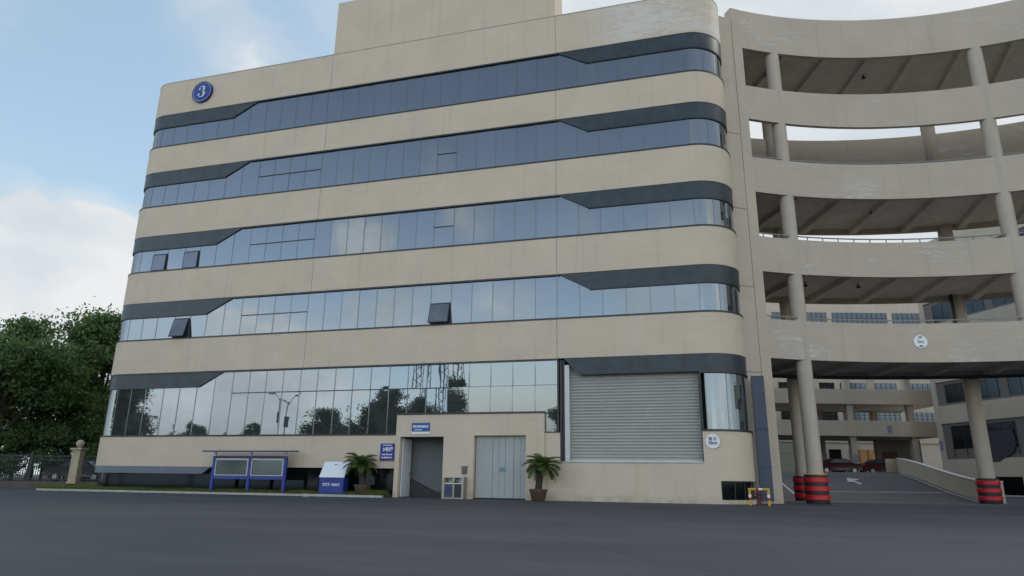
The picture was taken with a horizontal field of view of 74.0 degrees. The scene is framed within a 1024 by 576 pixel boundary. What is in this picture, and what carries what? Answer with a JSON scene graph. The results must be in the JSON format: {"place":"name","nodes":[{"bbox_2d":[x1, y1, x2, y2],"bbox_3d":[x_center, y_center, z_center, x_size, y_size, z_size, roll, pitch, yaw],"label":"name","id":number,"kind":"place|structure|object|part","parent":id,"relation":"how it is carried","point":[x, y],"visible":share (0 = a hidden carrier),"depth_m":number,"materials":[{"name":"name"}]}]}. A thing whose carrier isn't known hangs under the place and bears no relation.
{"place":"outdoors","nodes":[
{"label":"outdoors","id":0,"kind":"place"},
{"bbox_2d":[0,476,391,497],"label":"verge soil","id":1,"kind":"structure","parent":0,"point":[81,481],"depth_m":57.31,"materials":[{"name":"brown soil"}]},
{"bbox_2d":[0,418,55,480],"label":"shrub","id":2,"kind":"object","parent":1,"relation":"on","point":[14,439],"visible":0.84,"depth_m":50.86,"materials":[{"name":"green plant"}]},
{"bbox_2d":[0,414,80,480],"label":"shrub","id":3,"kind":"object","parent":1,"relation":"on","point":[52,434],"visible":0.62,"depth_m":52.20,"materials":[{"name":"green plant"}]},
{"bbox_2d":[0,311,100,445],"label":"broadleaf tree","id":4,"kind":"object","parent":1,"relation":"on","point":[25,342],"visible":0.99,"depth_m":50.76,"materials":[{"name":"green plant"}]},
{"bbox_2d":[7,359,108,479],"bbox_3d":[-39.235,10.395,55.991,8.142,11.007,9.540,-7,-17,25],"label":"broadleaf tree","id":5,"kind":"object","parent":1,"relation":"on","point":[61,417],"visible":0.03,"depth_m":56.80,"materials":[{"name":"green plant"}]},
{"bbox_2d":[43,461,98,481],"bbox_3d":[-31.489,13.409,49.784,4.450,1.470,1.890,2,-16,-4],"label":"fence","id":6,"kind":"object","parent":1,"relation":"on","point":[84,465],"visible":0.41,"depth_m":48.92,"materials":[{"name":"grey metal"}]},
{"bbox_3d":[-31.572,12.917,49.916,2.460,0.360,1.764,2,-16,-4],"label":"window","id":7,"kind":"part","parent":6,"relation":"part of","materials":[{"name":"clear glass"}]},
{"bbox_2d":[49,415,103,477],"bbox_3d":[-35.252,13.106,55.390,6.184,5.699,5.849,5,-16,-15],"label":"shrub","id":8,"kind":"object","parent":1,"relation":"on","point":[88,434],"visible":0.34,"depth_m":54.77,"materials":[{"name":"green plant"}]},
{"bbox_2d":[66,440,88,483],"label":"fence pillar","id":9,"kind":"structure","parent":1,"relation":"on","point":[76,465],"depth_m":43.32,"materials":[{"name":"beige stone"}]},
{"bbox_2d":[36,296,121,480],"bbox_3d":[-35.206,8.906,60.020,11.828,16.266,12.205,-12,-20,38],"label":"broadleaf tree","id":10,"kind":"object","parent":1,"relation":"on","point":[94,336],"visible":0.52,"depth_m":58.09,"materials":[{"name":"green plant"}]},
{"bbox_2d":[77,455,98,486],"bbox_3d":[-24.706,11.783,43.236,5.632,2.150,0.240,0,-16,2],"label":"metal fence","id":11,"kind":"object","parent":1,"relation":"on","point":[91,479],"visible":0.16,"depth_m":43.23,"materials":[{"name":"grey metal"}]},
{"bbox_2d":[103,375,110,402],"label":"broadleaf tree","id":12,"kind":"object","parent":1,"relation":"on","point":[106,395],"visible":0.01,"depth_m":68.78,"materials":[{"name":"green plant"}]},
{"bbox_2d":[36,488,382,497],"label":"kerb","id":13,"kind":"structure","parent":1,"relation":"on","point":[283,494],"depth_m":34.16,"materials":[{"name":"concrete"}]},
{"bbox_2d":[34,483,389,495],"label":"grass","id":14,"kind":"structure","parent":1,"relation":"on","point":[145,488],"depth_m":34.94,"materials":[{"name":"green plant"}]},
{"bbox_2d":[202,450,298,493],"bbox_3d":[-13.369,9.334,34.412,5.240,2.190,0.720,-4,-16,16],"label":"notice board","id":15,"kind":"object","parent":1,"relation":"on","point":[249,468],"visible":0.84,"depth_m":34.45,"materials":[{"name":"blue paint"}]},
{"bbox_2d":[318,462,349,494],"bbox_3d":[-8.695,9.313,33.194,1.360,1.627,0.514,-4,-16,16],"label":"information stand","id":16,"kind":"object","parent":1,"relation":"on","point":[333,479],"visible":0.98,"depth_m":33.02,"materials":[{"name":"blue paint"}]},
{"bbox_2d":[342,452,377,494],"bbox_3d":[-7.321,9.016,33.006,1.763,2.012,1.843,-4,-16,16],"label":"potted cycad","id":17,"kind":"object","parent":1,"relation":"on","point":[360,463],"visible":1,"depth_m":32.79,"materials":[{"name":"plant"}]},
{"bbox_2d":[0,474,1023,575],"bbox_3d":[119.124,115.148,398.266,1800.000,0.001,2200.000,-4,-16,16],"label":"ground","id":18,"kind":"structure","parent":0,"point":[65,533],"depth_m":10.70,"materials":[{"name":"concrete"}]},
{"bbox_2d":[0,451,71,487],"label":"metal fence","id":19,"kind":"object","parent":18,"relation":"on","point":[27,483],"visible":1,"depth_m":43.34,"materials":[{"name":"grey metal"}]},
{"bbox_2d":[95,0,756,503],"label":"office building","id":20,"kind":"structure","parent":18,"relation":"on","point":[493,242],"depth_m":35.65,"materials":[{"name":"beige concrete"}]},
{"bbox_2d":[192,81,212,102],"bbox_3d":[-19.720,-12.484,43.319,1.469,1.469,0.175,-4,-16,16],"label":"building badge","id":21,"kind":"object","parent":20,"relation":"attached to","point":[202,92],"visible":1,"depth_m":43.25,"materials":[{"name":"blue"}]},
{"bbox_2d":[97,467,393,495],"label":"basement window","id":22,"kind":"structure","parent":20,"relation":"in","point":[296,478],"depth_m":35.50,"materials":[{"name":"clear glass"}]},
{"bbox_2d":[100,358,559,436],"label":"ribbon window","id":23,"kind":"structure","parent":20,"relation":"in","point":[362,400],"depth_m":35.12,"materials":[{"name":"blue glass"}]},
{"bbox_2d":[379,443,394,460],"bbox_3d":[-6.132,8.073,33.426,0.780,0.835,0.053,-4,-16,16],"label":"wall sign","id":24,"kind":"object","parent":20,"relation":"attached to","point":[387,452],"visible":1,"depth_m":33.41,"materials":[{"name":"blue metal"}]},
{"bbox_2d":[400,438,411,496],"bbox_3d":[-5.219,8.885,33.652,0.110,2.750,1.000,-4,-16,16],"label":"door","id":25,"kind":"structure","parent":20,"relation":"in","point":[407,443],"depth_m":33.59,"materials":[{"name":"grey metal"}]},
{"bbox_2d":[411,423,429,433],"bbox_3d":[-4.453,6.846,33.170,0.940,0.530,0.048,-4,-16,16],"label":"door sign","id":26,"kind":"object","parent":20,"relation":"attached to","point":[420,428],"visible":1,"depth_m":33.15,"materials":[{"name":"blue metal"}]},
{"bbox_2d":[403,437,443,496],"bbox_3d":[-4.068,8.890,33.783,2.430,3.000,1.620,-4,-16,16],"label":"doorway","id":27,"kind":"structure","parent":20,"relation":"in","point":[426,452],"depth_m":34.31,"materials":[{"name":"grey metal"}]},
{"bbox_2d":[116,274,742,343],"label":"ribbon window","id":28,"kind":"structure","parent":20,"relation":"in","point":[553,296],"depth_m":34.99,"materials":[{"name":"blue glass"}]},
{"bbox_2d":[128,195,735,275],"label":"ribbon window","id":29,"kind":"structure","parent":20,"relation":"in","point":[551,216],"depth_m":36.16,"materials":[{"name":"blue glass"}]},
{"bbox_2d":[139,117,729,211],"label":"ribbon window","id":30,"kind":"structure","parent":20,"relation":"in","point":[549,140],"depth_m":37.33,"materials":[{"name":"blue glass"}]},
{"bbox_2d":[149,47,723,153],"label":"ribbon window","id":31,"kind":"structure","parent":20,"relation":"in","point":[554,71],"depth_m":38.48,"materials":[{"name":"blue glass"}]},
{"bbox_2d":[462,466,466,473],"bbox_3d":[-2.248,8.551,31.983,0.280,0.380,0.120,-4,-16,16],"label":"intercom box","id":32,"kind":"object","parent":20,"relation":"attached to","point":[464,469],"visible":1,"depth_m":31.95,"materials":[{"name":"grey metal"}]},
{"bbox_2d":[706,434,719,447],"bbox_3d":[8.684,6.628,29.411,0.603,0.603,0.043,-4,-16,16],"label":"speed limit sign","id":33,"kind":"object","parent":20,"relation":"attached to","point":[712,440],"visible":1,"depth_m":29.40,"materials":[{"name":"white metal"}]},
{"bbox_2d":[699,371,752,433],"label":"ribbon window","id":34,"kind":"structure","parent":20,"relation":"in","point":[725,391],"depth_m":30.11,"materials":[{"name":"blue glass"}]},
{"bbox_2d":[721,481,754,499],"bbox_3d":[9.951,8.932,30.001,1.418,0.800,2.641,-4,-16,16],"label":"basement window","id":35,"kind":"structure","parent":20,"relation":"in","point":[731,490],"depth_m":29.11,"materials":[{"name":"black glass"}]},
{"bbox_2d":[751,376,773,501],"bbox_3d":[11.216,6.695,30.484,0.580,5.480,0.495,-4,-16,16],"label":"drain duct","id":36,"kind":"object","parent":20,"relation":"attached to","point":[761,429],"visible":0.99,"depth_m":30.30,"materials":[{"name":"metal"}]},
{"bbox_2d":[443,477,466,498],"bbox_3d":[-2.660,9.309,31.672,1.000,0.980,0.440,-4,-16,16],"label":"litter bin","id":37,"kind":"object","parent":18,"relation":"on","point":[454,487],"visible":0.99,"depth_m":31.50,"materials":[{"name":"metal"}]},
{"bbox_2d":[521,453,561,500],"bbox_3d":[1.359,8.400,30.224,1.804,2.045,1.818,-4,-16,16],"label":"potted cycad","id":38,"kind":"object","parent":18,"relation":"on","point":[541,467],"visible":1,"depth_m":30.06,"materials":[{"name":"plant"}]},
{"bbox_2d":[754,491,762,504],"bbox_3d":[10.250,8.687,28.240,0.340,0.640,0.300,-4,-16,16],"label":"fire hydrant","id":39,"kind":"object","parent":18,"relation":"on","point":[758,496],"visible":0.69,"depth_m":28.17,"materials":[{"name":"red metal"}]},
{"bbox_2d":[748,488,770,505],"bbox_3d":[10.134,8.555,27.858,0.854,0.684,0.111,-8,-18,29],"label":"hoop barrier","id":40,"kind":"object","parent":18,"relation":"on","point":[760,489],"visible":0.98,"depth_m":27.88,"materials":[{"name":"yellow metal"}]},
{"bbox_2d":[766,303,942,471],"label":"factory building","id":41,"kind":"structure","parent":18,"relation":"on","point":[931,451],"depth_m":94.96,"materials":[{"name":"grey concrete"}]},
{"bbox_2d":[772,312,826,321],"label":"window","id":42,"kind":"structure","parent":41,"relation":"in","point":[809,314],"depth_m":97.79,"materials":[{"name":"blue glass"}]},
{"bbox_2d":[778,382,834,388],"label":"window","id":43,"kind":"structure","parent":41,"relation":"in","point":[822,385],"depth_m":95.07,"materials":[{"name":"blue"}]},
{"bbox_2d":[781,411,837,419],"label":"window","id":44,"kind":"structure","parent":41,"relation":"in","point":[785,415],"depth_m":93.94,"materials":[{"name":"blue"}]},
{"bbox_2d":[829,449,842,471],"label":"window","id":45,"kind":"structure","parent":41,"relation":"in","point":[833,453],"depth_m":92.46,"materials":[{"name":"black glass"}]},
{"bbox_2d":[832,313,887,323],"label":"window","id":46,"kind":"structure","parent":41,"relation":"in","point":[860,316],"depth_m":97.66,"materials":[{"name":"blue glass"}]},
{"bbox_2d":[858,450,876,471],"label":"door","id":47,"kind":"structure","parent":41,"relation":"in","point":[863,453],"depth_m":92.40,"materials":[{"name":"brown wood"}]},
{"bbox_2d":[840,383,896,389],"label":"window","id":48,"kind":"structure","parent":41,"relation":"in","point":[881,386],"depth_m":94.98,"materials":[{"name":"blue"}]},
{"bbox_2d":[843,412,900,420],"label":"window","id":49,"kind":"structure","parent":41,"relation":"in","point":[858,416],"depth_m":93.83,"materials":[{"name":"blue"}]},
{"bbox_2d":[892,313,920,323],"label":"window","id":50,"kind":"structure","parent":41,"relation":"in","point":[896,316],"depth_m":97.59,"materials":[{"name":"blue glass"}]},
{"bbox_2d":[910,383,930,389],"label":"window","id":51,"kind":"structure","parent":41,"relation":"in","point":[912,386],"depth_m":94.89,"materials":[{"name":"blue"}]},
{"bbox_2d":[914,412,935,421],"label":"window","id":52,"kind":"structure","parent":41,"relation":"in","point":[923,417],"depth_m":93.74,"materials":[{"name":"blue"}]},
{"bbox_2d":[718,0,1023,503],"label":"parking ramp","id":53,"kind":"structure","parent":18,"relation":"on","point":[926,74],"depth_m":36.38,"materials":[{"name":"beige concrete"}]},
{"bbox_2d":[793,476,805,500],"bbox_3d":[15.749,10.834,36.743,0.990,1.280,0.990,-4,-16,16],"label":"column guard","id":54,"kind":"object","parent":53,"relation":"attached to","point":[799,493],"visible":0.55,"depth_m":36.46,"materials":[{"name":"red rubber"}]},
{"bbox_2d":[803,474,830,503],"bbox_3d":[14.187,9.339,31.644,1.090,1.340,1.090,-4,-16,16],"label":"column guard","id":55,"kind":"object","parent":53,"relation":"attached to","point":[816,488],"visible":0.97,"depth_m":31.25,"materials":[{"name":"red rubber"}]},
{"bbox_2d":[913,335,927,347],"bbox_3d":[20.089,2.639,33.435,0.644,0.644,0.042,-1,-16,5],"label":"height limit sign","id":56,"kind":"object","parent":53,"relation":"attached to","point":[919,341],"visible":1,"depth_m":33.42,"materials":[{"name":"white metal"}]},
{"bbox_2d":[975,478,1003,503],"bbox_3d":[25.190,10.717,35.886,1.130,1.280,1.130,-4,-16,16],"label":"column guard","id":57,"kind":"object","parent":53,"relation":"attached to","point":[989,490],"visible":0.98,"depth_m":35.50,"materials":[{"name":"red rubber"}]},
{"bbox_2d":[885,458,1005,503],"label":"ramp wall","id":58,"kind":"structure","parent":18,"relation":"on","point":[965,486],"depth_m":46.10,"materials":[{"name":"beige concrete"}]},
{"bbox_2d":[918,224,1023,496],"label":"office building","id":59,"kind":"structure","parent":18,"relation":"on","point":[1003,402],"depth_m":64.98,"materials":[{"name":"grey concrete"}]},
{"bbox_2d":[931,302,951,322],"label":"window","id":60,"kind":"structure","parent":59,"relation":"in","point":[940,311],"depth_m":70.50,"materials":[{"name":"blue glass"}]},
{"bbox_2d":[944,382,964,402],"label":"window","id":61,"kind":"structure","parent":59,"relation":"in","point":[954,392],"depth_m":68.23,"materials":[{"name":"grey glass"}]},
{"bbox_2d":[950,425,972,456],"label":"window","id":62,"kind":"structure","parent":59,"relation":"in","point":[961,435],"depth_m":67.03,"materials":[{"name":"grey glass"}]},
{"bbox_2d":[965,300,983,313],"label":"window","id":63,"kind":"structure","parent":59,"relation":"in","point":[971,306],"depth_m":66.66,"materials":[{"name":"blue glass"}]},
{"bbox_2d":[979,378,999,397],"bbox_3d":[45.170,9.511,64.718,0.058,1.830,2.560,4,-16,-11],"label":"window","id":64,"kind":"structure","parent":59,"relation":"in","point":[989,387],"depth_m":64.44,"materials":[{"name":"blue"}]},
{"bbox_2d":[986,421,1019,452],"bbox_3d":[45.262,13.875,62.726,0.058,2.970,3.060,4,-16,-11],"label":"window","id":65,"kind":"structure","parent":59,"relation":"in","point":[1007,425],"depth_m":62.69,"materials":[{"name":"grey glass"}]},
{"bbox_2d":[992,298,1013,305],"bbox_3d":[46.004,0.508,63.606,0.058,1.850,2.560,4,-16,-11],"label":"window","id":66,"kind":"structure","parent":59,"relation":"in","point":[996,302],"depth_m":63.86,"materials":[{"name":"blue glass"}]},
{"bbox_2d":[996,477,1023,494],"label":"basement window","id":67,"kind":"structure","parent":59,"relation":"in","point":[1012,485],"depth_m":61.25,"materials":[{"name":"black glass"}]},
{"bbox_2d":[1007,377,1023,394],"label":"window","id":68,"kind":"structure","parent":59,"relation":"in","point":[1015,385],"depth_m":61.75,"materials":[{"name":"blue"}]},
{"bbox_2d":[0,0,1023,474],"label":"sky","id":69,"kind":"structure","parent":0,"point":[81,81],"materials":[{"name":"blue"}]},
{"bbox_2d":[781,472,977,501],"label":"road","id":70,"kind":"structure","parent":0,"point":[883,486],"depth_m":45.56,"materials":[{"name":"grey asphalt"}]},
{"bbox_2d":[822,458,862,471],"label":"parked car","id":71,"kind":"object","parent":70,"relation":"on","point":[840,464],"visible":0.49,"depth_m":66.53,"materials":[{"name":"red metal"}]},
{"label":"window","id":72,"kind":"part","parent":71,"relation":"part of","materials":[{"name":"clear glass"}]},
{"bbox_2d":[773,379,937,471],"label":"parking bridge","id":73,"kind":"structure","parent":70,"relation":"on","point":[893,439],"depth_m":74.76,"materials":[{"name":"grey concrete"}]},
{"bbox_2d":[882,452,897,458],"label":"door","id":74,"kind":"structure","parent":73,"relation":"in","point":[886,455],"depth_m":78.86,"materials":[{"name":"brown wood"}]},
{"bbox_2d":[860,459,885,471],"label":"parked car","id":75,"kind":"object","parent":70,"relation":"on","point":[873,465],"visible":0.3,"depth_m":67.18,"materials":[{"name":"red metal"}]},
{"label":"window","id":76,"kind":"part","parent":75,"relation":"part of","materials":[{"name":"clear glass"}]},
{"bbox_2d":[782,473,978,505],"bbox_3d":[21.949,12.370,43.021,11.177,1.880,31.534,-4,-16,16],"label":"road marking","id":77,"kind":"object","parent":70,"relation":"on","point":[851,479],"visible":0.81,"depth_m":47.07,"materials":[{"name":"paint"}]}
]}

